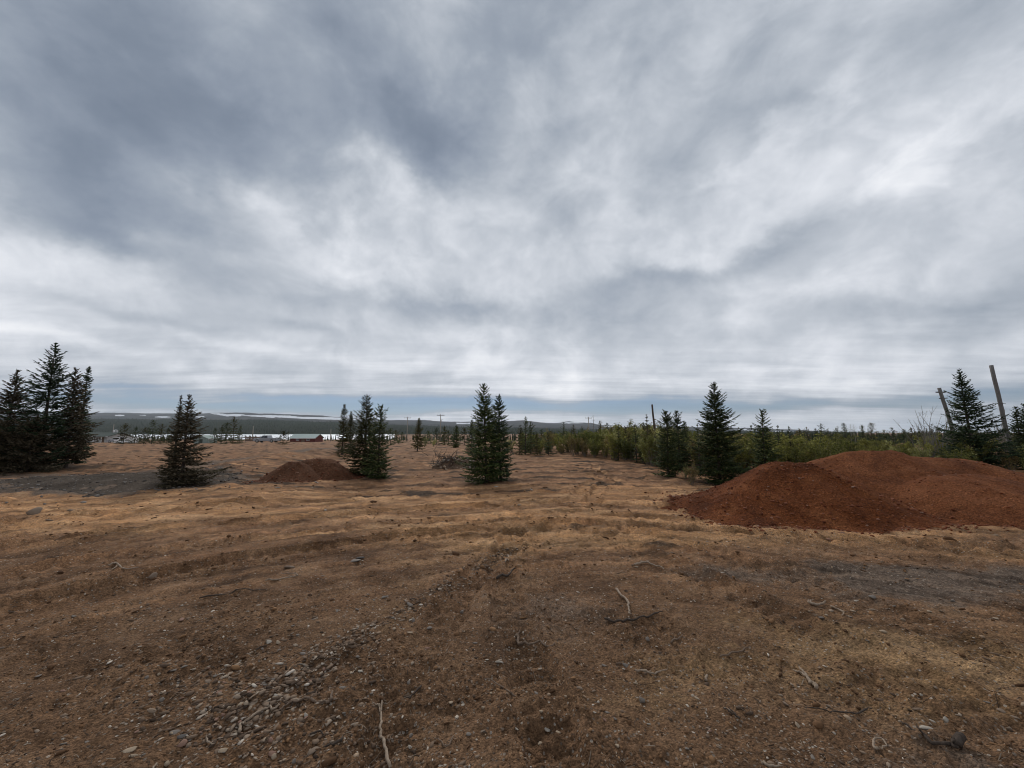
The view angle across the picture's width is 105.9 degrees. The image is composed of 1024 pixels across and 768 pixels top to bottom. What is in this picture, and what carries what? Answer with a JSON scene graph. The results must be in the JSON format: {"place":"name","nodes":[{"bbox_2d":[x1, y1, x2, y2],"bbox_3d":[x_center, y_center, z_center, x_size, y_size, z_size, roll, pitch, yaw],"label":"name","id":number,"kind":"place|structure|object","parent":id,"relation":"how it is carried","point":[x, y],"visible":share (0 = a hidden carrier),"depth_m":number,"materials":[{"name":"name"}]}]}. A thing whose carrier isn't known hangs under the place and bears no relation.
{"place":"outdoors","nodes":[
{"label":"outdoors","id":0,"kind":"place"},
{"bbox_2d":[128,434,394,438],"bbox_3d":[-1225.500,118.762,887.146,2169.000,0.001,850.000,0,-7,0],"label":"lake","id":1,"kind":"structure","parent":0,"point":[282,437],"depth_m":946.59,"materials":[{"name":"liquid"}]},
{"bbox_2d":[0,412,836,434],"bbox_3d":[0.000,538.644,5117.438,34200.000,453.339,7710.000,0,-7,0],"label":"hills","id":2,"kind":"structure","parent":0,"point":[227,417],"depth_m":3792.55,"materials":[{"name":"plant"}]},
{"bbox_2d":[0,433,1023,767],"bbox_3d":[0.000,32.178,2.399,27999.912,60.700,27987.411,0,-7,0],"label":"ground","id":3,"kind":"structure","parent":0,"point":[460,505],"depth_m":3.77,"materials":[{"name":"soil"}]},
{"bbox_2d":[0,418,41,472],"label":"spruce tree","id":4,"kind":"object","parent":3,"relation":"on","point":[4,442],"visible":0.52,"depth_m":17.31,"materials":[{"name":"green plant"}]},
{"bbox_2d":[0,370,51,466],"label":"spruce tree","id":5,"kind":"object","parent":3,"relation":"on","point":[15,397],"visible":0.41,"depth_m":18.34,"materials":[{"name":"green plant"}]},
{"bbox_2d":[26,507,42,514],"bbox_3d":[-10.591,2.838,8.584,0.216,0.189,0.187,2,-7,-17],"label":"stone","id":6,"kind":"object","parent":3,"relation":"on","point":[36,510],"visible":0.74,"depth_m":8.56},
{"bbox_2d":[0,415,72,475],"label":"spruce tree","id":7,"kind":"object","parent":3,"relation":"on","point":[28,445],"visible":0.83,"depth_m":17.58,"materials":[{"name":"green plant"}]},
{"bbox_2d":[0,342,88,470],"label":"spruce tree","id":8,"kind":"object","parent":3,"relation":"on","point":[41,398],"visible":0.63,"depth_m":18.59,"materials":[{"name":"green plant"}]},
{"bbox_2d":[42,367,103,467],"bbox_3d":[-21.870,1.719,19.471,2.180,5.151,1.997,5,-8,-34],"label":"spruce tree","id":9,"kind":"object","parent":3,"relation":"on","point":[78,437],"visible":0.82,"depth_m":19.36,"materials":[{"name":"green plant"}]},
{"bbox_2d":[62,366,96,463],"bbox_3d":[-23.744,1.730,21.313,1.603,5.536,1.541,2,-7,-14],"label":"spruce tree","id":10,"kind":"object","parent":3,"relation":"on","point":[87,378],"visible":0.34,"depth_m":21.43,"materials":[{"name":"green plant"}]},
{"bbox_2d":[85,430,133,442],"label":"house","id":11,"kind":"structure","parent":3,"relation":"on","point":[107,435],"depth_m":109.11,"materials":[{"name":"grey"}]},
{"bbox_2d":[113,423,136,443],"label":"spruce tree","id":12,"kind":"object","parent":3,"relation":"on","point":[124,431],"visible":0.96,"depth_m":83.24,"materials":[{"name":"green plant"}]},
{"bbox_2d":[0,463,268,504],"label":"gravel spread","id":13,"kind":"object","parent":3,"relation":"on","point":[129,482],"visible":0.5,"depth_m":12.54,"materials":[{"name":"gravel"}]},
{"bbox_2d":[136,427,155,443],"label":"spruce tree","id":14,"kind":"object","parent":3,"relation":"on","point":[142,435],"visible":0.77,"depth_m":79.22,"materials":[{"name":"green plant"}]},
{"bbox_2d":[141,420,166,443],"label":"spruce tree","id":15,"kind":"object","parent":3,"relation":"on","point":[150,433],"visible":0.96,"depth_m":75.37,"materials":[{"name":"green plant"}]},
{"bbox_2d":[147,424,168,443],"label":"spruce tree","id":16,"kind":"object","parent":3,"relation":"on","point":[161,433],"visible":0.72,"depth_m":83.40,"materials":[{"name":"green plant"}]},
{"bbox_2d":[157,395,185,481],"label":"spruce tree","id":17,"kind":"object","parent":3,"relation":"on","point":[179,414],"visible":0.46,"depth_m":12.70,"materials":[{"name":"green plant"}]},
{"bbox_2d":[152,394,233,488],"bbox_3d":[-10.501,1.926,12.741,2.008,3.221,2.030,0,-7,0],"label":"spruce tree","id":18,"kind":"object","parent":3,"relation":"on","point":[184,473],"visible":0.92,"depth_m":12.55,"materials":[{"name":"green plant"}]},
{"bbox_2d":[193,435,216,443],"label":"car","id":19,"kind":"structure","parent":3,"relation":"on","point":[204,438],"depth_m":97.55,"materials":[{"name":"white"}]},
{"bbox_2d":[211,422,238,443],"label":"spruce tree","id":20,"kind":"object","parent":3,"relation":"on","point":[224,432],"visible":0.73,"depth_m":83.15,"materials":[{"name":"green plant"}]},
{"bbox_2d":[199,588,264,598],"bbox_3d":[-3.099,2.323,4.326,0.640,0.031,0.134,3,-8,-23],"label":"root","id":21,"kind":"object","parent":3,"relation":"on","point":[229,593],"visible":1,"depth_m":4.26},
{"bbox_2d":[222,417,245,443],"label":"spruce tree","id":22,"kind":"object","parent":3,"relation":"on","point":[232,439],"visible":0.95,"depth_m":79.30,"materials":[{"name":"green plant"}]},
{"bbox_2d":[238,703,279,732],"bbox_3d":[-1.609,2.097,2.446,0.079,0.046,0.238,-5,-8,33],"label":"root","id":23,"kind":"object","parent":3,"relation":"on","point":[240,724],"visible":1,"depth_m":2.45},
{"bbox_2d":[253,435,280,442],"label":"pickup truck","id":24,"kind":"object","parent":3,"relation":"on","point":[265,438],"visible":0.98,"depth_m":96.11,"materials":[{"name":"silver metal"}]},
{"bbox_2d":[271,690,332,713],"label":"scattered stones","id":25,"kind":"object","parent":3,"relation":"on","point":[315,701],"visible":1,"depth_m":2.54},
{"bbox_2d":[245,458,365,483],"bbox_3d":[-7.678,3.385,14.973,4.290,1.024,3.945,0,-7,0],"label":"gravel pile","id":26,"kind":"object","parent":3,"relation":"on","point":[310,470],"visible":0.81,"depth_m":14.45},
{"bbox_2d":[289,434,323,441],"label":"red shed","id":27,"kind":"structure","parent":3,"relation":"on","point":[307,437],"depth_m":118.68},
{"bbox_2d":[333,404,351,454],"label":"spruce tree","id":28,"kind":"object","parent":3,"relation":"on","point":[343,440],"visible":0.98,"depth_m":28.67,"materials":[{"name":"green plant"}]},
{"bbox_2d":[344,411,354,453],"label":"spruce tree","id":29,"kind":"object","parent":3,"relation":"on","point":[350,425],"visible":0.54,"depth_m":30.39,"materials":[{"name":"green plant"}]},
{"bbox_2d":[337,394,391,475],"bbox_3d":[-6.022,2.171,16.117,2.043,3.533,2.329,5,-8,-35],"label":"spruce tree","id":30,"kind":"object","parent":3,"relation":"on","point":[358,444],"visible":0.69,"depth_m":15.98,"materials":[{"name":"green plant"}]},
{"bbox_2d":[360,404,393,478],"bbox_3d":[-5.113,2.250,14.866,1.685,3.052,1.276,-7,-10,44],"label":"spruce tree","id":31,"kind":"object","parent":3,"relation":"on","point":[379,467],"visible":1,"depth_m":14.87,"materials":[{"name":"green plant"}]},
{"bbox_2d":[371,693,391,767],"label":"stick","id":32,"kind":"object","parent":3,"relation":"on","point":[387,760],"visible":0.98,"depth_m":2.31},
{"bbox_2d":[410,418,426,450],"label":"spruce tree","id":33,"kind":"object","parent":3,"relation":"on","point":[419,430],"visible":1,"depth_m":36.14,"materials":[{"name":"green plant"}]},
{"bbox_2d":[428,427,443,444],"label":"spruce tree","id":34,"kind":"object","parent":3,"relation":"on","point":[436,431],"visible":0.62,"depth_m":69.32,"materials":[{"name":"green plant"}]},
{"bbox_2d":[435,426,451,444],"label":"spruce tree","id":35,"kind":"object","parent":3,"relation":"on","point":[444,435],"visible":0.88,"depth_m":59.26,"materials":[{"name":"green plant"}]},
{"bbox_2d":[422,442,476,469],"bbox_3d":[-2.786,3.681,19.296,3.400,1.590,2.123,0,-7,0],"label":"brush pile","id":36,"kind":"object","parent":3,"relation":"on","point":[447,464],"visible":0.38,"depth_m":18.96,"materials":[{"name":"brown wood"}]},
{"bbox_2d":[448,426,460,447],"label":"spruce tree","id":37,"kind":"object","parent":3,"relation":"on","point":[454,444],"visible":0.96,"depth_m":41.97,"materials":[{"name":"green plant"}]},
{"bbox_2d":[464,420,475,454],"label":"spruce tree","id":38,"kind":"object","parent":3,"relation":"on","point":[469,439],"visible":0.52,"depth_m":30.48,"materials":[{"name":"green plant"}]},
{"bbox_2d":[453,383,509,485],"bbox_3d":[-0.972,1.829,13.800,1.904,3.812,2.106,5,-8,-35],"label":"spruce tree","id":39,"kind":"object","parent":3,"relation":"on","point":[484,410],"visible":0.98,"depth_m":13.67,"materials":[{"name":"green plant"}]},
{"bbox_2d":[480,394,516,480],"bbox_3d":[-0.573,2.014,14.279,1.506,3.326,1.628,0,-7,0],"label":"spruce tree","id":40,"kind":"object","parent":3,"relation":"on","point":[503,429],"visible":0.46,"depth_m":14.25,"materials":[{"name":"green plant"}]},
{"bbox_2d":[1,417,1015,444],"bbox_3d":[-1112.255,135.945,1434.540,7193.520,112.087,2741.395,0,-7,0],"label":"wood","id":41,"kind":"object","parent":3,"relation":"on","point":[554,432],"visible":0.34,"depth_m":1383.78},
{"bbox_2d":[0,452,1023,767],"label":"soil clods","id":42,"kind":"object","parent":3,"relation":"on","point":[492,628],"visible":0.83,"depth_m":2.97,"materials":[{"name":"soil"}]},
{"bbox_2d":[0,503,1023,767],"bbox_3d":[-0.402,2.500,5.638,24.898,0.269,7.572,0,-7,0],"label":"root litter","id":43,"kind":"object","parent":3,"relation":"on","point":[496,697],"visible":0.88,"depth_m":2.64,"materials":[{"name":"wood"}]},
{"bbox_2d":[510,425,527,454],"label":"spruce tree","id":44,"kind":"object","parent":3,"relation":"on","point":[521,432],"visible":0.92,"depth_m":30.62,"materials":[{"name":"green plant"}]},
{"bbox_2d":[514,416,533,454],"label":"spruce tree","id":45,"kind":"object","parent":3,"relation":"on","point":[525,435],"visible":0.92,"depth_m":30.64,"materials":[{"name":"green plant"}]},
{"bbox_2d":[523,421,538,454],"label":"spruce tree","id":46,"kind":"object","parent":3,"relation":"on","point":[531,439],"visible":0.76,"depth_m":31.18,"materials":[{"name":"green plant"}]},
{"bbox_2d":[515,630,554,653],"bbox_3d":[0.151,2.224,3.347,0.192,0.065,0.435,7,-10,-43],"label":"root","id":47,"kind":"object","parent":3,"relation":"on","point":[517,635],"visible":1,"depth_m":3.31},
{"bbox_2d":[539,432,553,454],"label":"spruce tree","id":48,"kind":"object","parent":3,"relation":"on","point":[548,448],"visible":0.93,"depth_m":29.10,"materials":[{"name":"green plant"}]},
{"bbox_2d":[540,429,557,450],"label":"willow shrub","id":49,"kind":"object","parent":3,"relation":"on","point":[551,437],"visible":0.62,"depth_m":33.23,"materials":[{"name":"plant"}]},
{"bbox_2d":[564,434,579,455],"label":"willow shrub","id":50,"kind":"object","parent":3,"relation":"on","point":[572,444],"visible":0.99,"depth_m":28.42,"materials":[{"name":"plant"}]},
{"bbox_2d":[567,433,588,454],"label":"willow shrub","id":51,"kind":"object","parent":3,"relation":"on","point":[578,449],"visible":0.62,"depth_m":29.22,"materials":[{"name":"plant"}]},
{"bbox_2d":[577,438,590,456],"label":"willow shrub","id":52,"kind":"object","parent":3,"relation":"on","point":[585,446],"visible":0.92,"depth_m":28.00,"materials":[{"name":"plant"}]},
{"bbox_2d":[586,436,601,456],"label":"willow shrub","id":53,"kind":"object","parent":3,"relation":"on","point":[596,448],"visible":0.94,"depth_m":27.22,"materials":[{"name":"plant"}]},
{"bbox_2d":[583,430,604,451],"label":"willow shrub","id":54,"kind":"object","parent":3,"relation":"on","point":[596,435],"visible":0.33,"depth_m":29.50,"materials":[{"name":"plant"}]},
{"bbox_2d":[598,440,608,457],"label":"willow shrub","id":55,"kind":"object","parent":3,"relation":"on","point":[605,453],"visible":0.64,"depth_m":26.68,"materials":[{"name":"green plant"}]},
{"bbox_2d":[604,431,627,460],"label":"willow shrub","id":56,"kind":"object","parent":3,"relation":"on","point":[612,446],"visible":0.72,"depth_m":24.75,"materials":[{"name":"green plant"}]},
{"bbox_2d":[609,436,637,459],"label":"willow shrub","id":57,"kind":"object","parent":3,"relation":"on","point":[623,443],"visible":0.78,"depth_m":24.03,"materials":[{"name":"plant"}]},
{"bbox_2d":[611,421,638,442],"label":"willow shrub","id":58,"kind":"object","parent":3,"relation":"on","point":[621,427],"visible":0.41,"depth_m":28.61,"materials":[{"name":"green plant"}]},
{"bbox_2d":[621,440,637,459],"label":"willow shrub","id":59,"kind":"object","parent":3,"relation":"on","point":[630,450],"visible":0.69,"depth_m":23.86,"materials":[{"name":"plant"}]},
{"bbox_2d":[604,611,662,622],"bbox_3d":[1.199,2.240,3.722,0.621,0.041,0.133,1,-7,-12],"label":"root","id":60,"kind":"object","parent":3,"relation":"on","point":[617,620],"visible":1,"depth_m":3.67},
{"bbox_2d":[631,425,641,462],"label":"spruce tree","id":61,"kind":"object","parent":3,"relation":"on","point":[636,452],"visible":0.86,"depth_m":22.67,"materials":[{"name":"green plant"}]},
{"bbox_2d":[633,442,654,464],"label":"willow shrub","id":62,"kind":"object","parent":3,"relation":"on","point":[643,450],"visible":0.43,"depth_m":20.45,"materials":[{"name":"plant"}]},
{"bbox_2d":[637,430,663,465],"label":"willow shrub","id":63,"kind":"object","parent":3,"relation":"on","point":[650,440],"visible":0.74,"depth_m":19.73,"materials":[{"name":"green plant"}]},
{"bbox_2d":[651,409,687,476],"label":"spruce tree","id":64,"kind":"object","parent":3,"relation":"on","point":[670,460],"visible":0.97,"depth_m":15.72,"materials":[{"name":"green plant"}]},
{"bbox_2d":[669,410,693,469],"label":"spruce tree","id":65,"kind":"object","parent":3,"relation":"on","point":[682,434],"visible":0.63,"depth_m":18.00,"materials":[{"name":"green plant"}]},
{"bbox_2d":[681,421,693,466],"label":"spruce tree","id":66,"kind":"object","parent":3,"relation":"on","point":[686,434],"visible":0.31,"depth_m":20.95,"materials":[{"name":"green plant"}]},
{"bbox_2d":[684,464,699,484],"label":"willow shrub","id":67,"kind":"object","parent":3,"relation":"on","point":[692,476],"visible":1,"depth_m":12.78,"materials":[{"name":"plant"}]},
{"bbox_2d":[685,434,701,469],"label":"willow shrub","id":68,"kind":"object","parent":3,"relation":"on","point":[694,455],"visible":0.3,"depth_m":18.00,"materials":[{"name":"green plant"}]},
{"bbox_2d":[685,433,705,468],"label":"willow shrub","id":69,"kind":"object","parent":3,"relation":"on","point":[693,445],"visible":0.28,"depth_m":17.82,"materials":[{"name":"plant"}]},
{"bbox_2d":[694,424,705,472],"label":"spruce tree","id":70,"kind":"object","parent":3,"relation":"on","point":[698,452],"visible":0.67,"depth_m":17.22,"materials":[{"name":"green plant"}]},
{"bbox_2d":[682,382,755,484],"bbox_3d":[7.284,1.810,13.652,2.362,3.868,2.127,0,-7,0],"label":"spruce tree","id":71,"kind":"object","parent":3,"relation":"on","point":[726,464],"visible":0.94,"depth_m":13.59,"materials":[{"name":"green plant"}]},
{"bbox_2d":[729,444,755,468],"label":"willow shrub","id":72,"kind":"object","parent":3,"relation":"on","point":[741,457],"visible":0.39,"depth_m":16.34,"materials":[{"name":"green plant"}]},
{"bbox_2d":[727,433,759,467],"bbox_3d":[10.037,3.009,16.902,1.514,1.918,1.584,6,-9,-41],"label":"willow shrub","id":73,"kind":"object","parent":3,"relation":"on","point":[748,453],"visible":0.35,"depth_m":16.62,"materials":[{"name":"plant"}]},
{"bbox_2d":[743,430,774,463],"bbox_3d":[11.384,3.081,17.783,1.323,2.046,1.488,-3,-7,20],"label":"willow shrub","id":74,"kind":"object","parent":3,"relation":"on","point":[772,437],"visible":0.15,"depth_m":17.90,"materials":[{"name":"green plant"}]},
{"bbox_2d":[749,408,785,466],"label":"spruce tree","id":75,"kind":"object","parent":3,"relation":"on","point":[764,453],"visible":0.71,"depth_m":15.15,"materials":[{"name":"green plant"}]},
{"bbox_2d":[766,439,790,461],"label":"willow shrub","id":76,"kind":"object","parent":3,"relation":"on","point":[779,447],"visible":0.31,"depth_m":16.65,"materials":[{"name":"green plant"}]},
{"bbox_2d":[780,446,814,462],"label":"willow shrub","id":77,"kind":"object","parent":3,"relation":"on","point":[801,453],"visible":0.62,"depth_m":16.46,"materials":[{"name":"plant"}]},
{"bbox_2d":[793,666,818,688],"bbox_3d":[2.161,2.144,2.833,0.076,0.035,0.258,0,-7,0],"label":"stick","id":78,"kind":"object","parent":3,"relation":"on","point":[810,681],"visible":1,"depth_m":2.80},
{"bbox_2d":[788,431,830,461],"bbox_3d":[14.195,3.182,18.167,1.516,1.922,1.433,0,-7,-2],"label":"willow shrub","id":79,"kind":"object","parent":3,"relation":"on","point":[801,441],"visible":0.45,"depth_m":18.10,"materials":[{"name":"green plant"}]},
{"bbox_2d":[784,432,834,462],"bbox_3d":[14.490,3.258,18.969,1.776,1.906,1.879,4,-8,-28],"label":"willow shrub","id":80,"kind":"object","parent":3,"relation":"on","point":[813,440],"visible":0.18,"depth_m":18.86,"materials":[{"name":"green plant"}]},
{"bbox_2d":[644,461,993,540],"bbox_3d":[6.503,2.516,9.276,6.712,1.319,5.511,0,-7,0],"label":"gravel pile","id":81,"kind":"object","parent":3,"relation":"on","point":[803,496],"visible":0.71,"depth_m":8.10,"materials":[{"name":"soil"}]},
{"bbox_2d":[802,439,844,458],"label":"willow shrub","id":82,"kind":"object","parent":3,"relation":"on","point":[818,454],"visible":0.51,"depth_m":16.35,"materials":[{"name":"plant"}]},
{"bbox_2d":[818,432,854,447],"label":"willow shrub","id":83,"kind":"object","parent":3,"relation":"on","point":[840,438],"visible":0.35,"depth_m":29.25,"materials":[{"name":"plant"}]},
{"bbox_2d":[807,706,867,714],"bbox_3d":[2.119,2.111,2.496,0.432,0.038,0.065,0,-7,-4],"label":"root","id":84,"kind":"object","parent":3,"relation":"on","point":[862,710],"visible":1,"depth_m":2.48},
{"bbox_2d":[824,437,862,452],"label":"willow shrub","id":85,"kind":"object","parent":3,"relation":"on","point":[849,448],"visible":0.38,"depth_m":18.68,"materials":[{"name":"plant"}]},
{"bbox_2d":[847,435,883,450],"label":"willow shrub","id":86,"kind":"object","parent":3,"relation":"on","point":[862,442],"visible":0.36,"depth_m":19.99,"materials":[{"name":"green plant"}]},
{"bbox_2d":[860,422,883,441],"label":"spruce tree","id":87,"kind":"object","parent":3,"relation":"on","point":[870,431],"visible":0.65,"depth_m":54.44,"materials":[{"name":"green plant"}]},
{"bbox_2d":[872,737,887,749],"bbox_3d":[2.122,2.073,2.230,0.068,0.024,0.139,-7,-10,44],"label":"root","id":88,"kind":"object","parent":3,"relation":"on","point":[873,743],"visible":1,"depth_m":2.23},
{"bbox_2d":[881,445,917,455],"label":"willow shrub","id":89,"kind":"object","parent":3,"relation":"on","point":[902,448],"visible":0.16,"depth_m":16.74,"materials":[{"name":"green plant"}]},
{"bbox_2d":[806,450,1023,530],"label":"gravel pile","id":90,"kind":"object","parent":3,"relation":"on","point":[963,491],"visible":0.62,"depth_m":9.28,"materials":[{"name":"soil"}]},
{"bbox_2d":[899,438,936,456],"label":"willow shrub","id":91,"kind":"object","parent":3,"relation":"on","point":[925,445],"visible":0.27,"depth_m":17.82,"materials":[{"name":"green plant"}]},
{"bbox_2d":[893,405,950,457],"bbox_3d":[20.184,2.573,18.580,2.173,3.142,1.592,-1,-7,7],"label":"birch shrub","id":92,"kind":"object","parent":3,"relation":"on","point":[924,436],"visible":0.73,"depth_m":18.72,"materials":[{"name":"grey plant"}]},
{"bbox_2d":[908,440,938,456],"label":"willow shrub","id":93,"kind":"object","parent":3,"relation":"on","point":[919,453],"visible":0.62,"depth_m":16.93,"materials":[{"name":"green plant"}]},
{"bbox_2d":[912,432,945,449],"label":"willow shrub","id":94,"kind":"object","parent":3,"relation":"on","point":[938,434],"visible":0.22,"depth_m":24.99,"materials":[{"name":"green plant"}]},
{"bbox_2d":[901,721,958,748],"bbox_3d":[2.450,2.056,2.260,0.248,0.042,0.120,-6,-9,42],"label":"branch","id":95,"kind":"object","parent":3,"relation":"on","point":[948,743],"visible":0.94,"depth_m":2.22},
{"bbox_2d":[913,408,972,456],"bbox_3d":[22.962,2.851,20.526,2.253,3.258,1.651,-6,-9,42],"label":"birch shrub","id":96,"kind":"object","parent":3,"relation":"on","point":[942,435],"visible":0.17,"depth_m":20.70,"materials":[{"name":"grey plant"}]},
{"bbox_2d":[936,388,962,442],"bbox_3d":[22.110,2.315,19.362,1.263,4.283,0.168,0,-7,0],"label":"wooden post","id":97,"kind":"object","parent":3,"relation":"on","point":[942,398],"visible":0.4,"depth_m":19.48,"materials":[{"name":"grey wood"}]},
{"bbox_2d":[950,731,966,747],"bbox_3d":[2.571,2.048,2.228,0.140,0.048,0.050,4,-8,-32],"label":"stone","id":98,"kind":"object","parent":3,"relation":"on","point":[959,739],"visible":1,"depth_m":2.22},
{"bbox_2d":[942,447,978,460],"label":"willow shrub","id":99,"kind":"object","parent":3,"relation":"on","point":[968,455],"visible":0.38,"depth_m":16.22,"materials":[{"name":"plant"}]},
{"bbox_2d":[945,438,992,460],"bbox_3d":[20.223,3.141,16.891,1.333,1.690,1.260,-1,-7,12],"label":"willow shrub","id":100,"kind":"object","parent":3,"relation":"on","point":[985,446],"visible":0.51,"depth_m":16.68,"materials":[{"name":"green plant"}]},
{"bbox_2d":[932,368,1023,468],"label":"spruce tree","id":101,"kind":"object","parent":3,"relation":"on","point":[963,396],"visible":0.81,"depth_m":17.09,"materials":[{"name":"green plant"}]},
{"bbox_2d":[989,365,1017,467],"bbox_3d":[23.436,1.663,18.409,0.573,5.200,0.218,0,-7,0],"label":"wooden post","id":102,"kind":"object","parent":3,"relation":"on","point":[998,394],"visible":0.71,"depth_m":18.50,"materials":[{"name":"grey wood"}]},
{"bbox_2d":[997,449,1019,471],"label":"willow shrub","id":103,"kind":"object","parent":3,"relation":"on","point":[1009,466],"visible":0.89,"depth_m":15.97,"materials":[{"name":"plant"}]},
{"bbox_2d":[1003,406,1023,469],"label":"spruce tree","id":104,"kind":"object","parent":3,"relation":"on","point":[1015,431],"visible":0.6,"depth_m":17.73,"materials":[{"name":"green plant"}]},
{"bbox_2d":[1009,403,1023,467],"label":"spruce tree","id":105,"kind":"object","parent":3,"relation":"on","point":[1022,418],"visible":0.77,"depth_m":17.44,"materials":[{"name":"green plant"}]},
{"bbox_2d":[0,497,1023,767],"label":"loose gravel","id":106,"kind":"structure","parent":0,"point":[282,697],"depth_m":2.64,"materials":[{"name":"gravel"}]},
{"bbox_2d":[0,0,1023,432],"label":"sky","id":107,"kind":"structure","parent":0,"point":[810,211],"materials":[{"name":"grey"}]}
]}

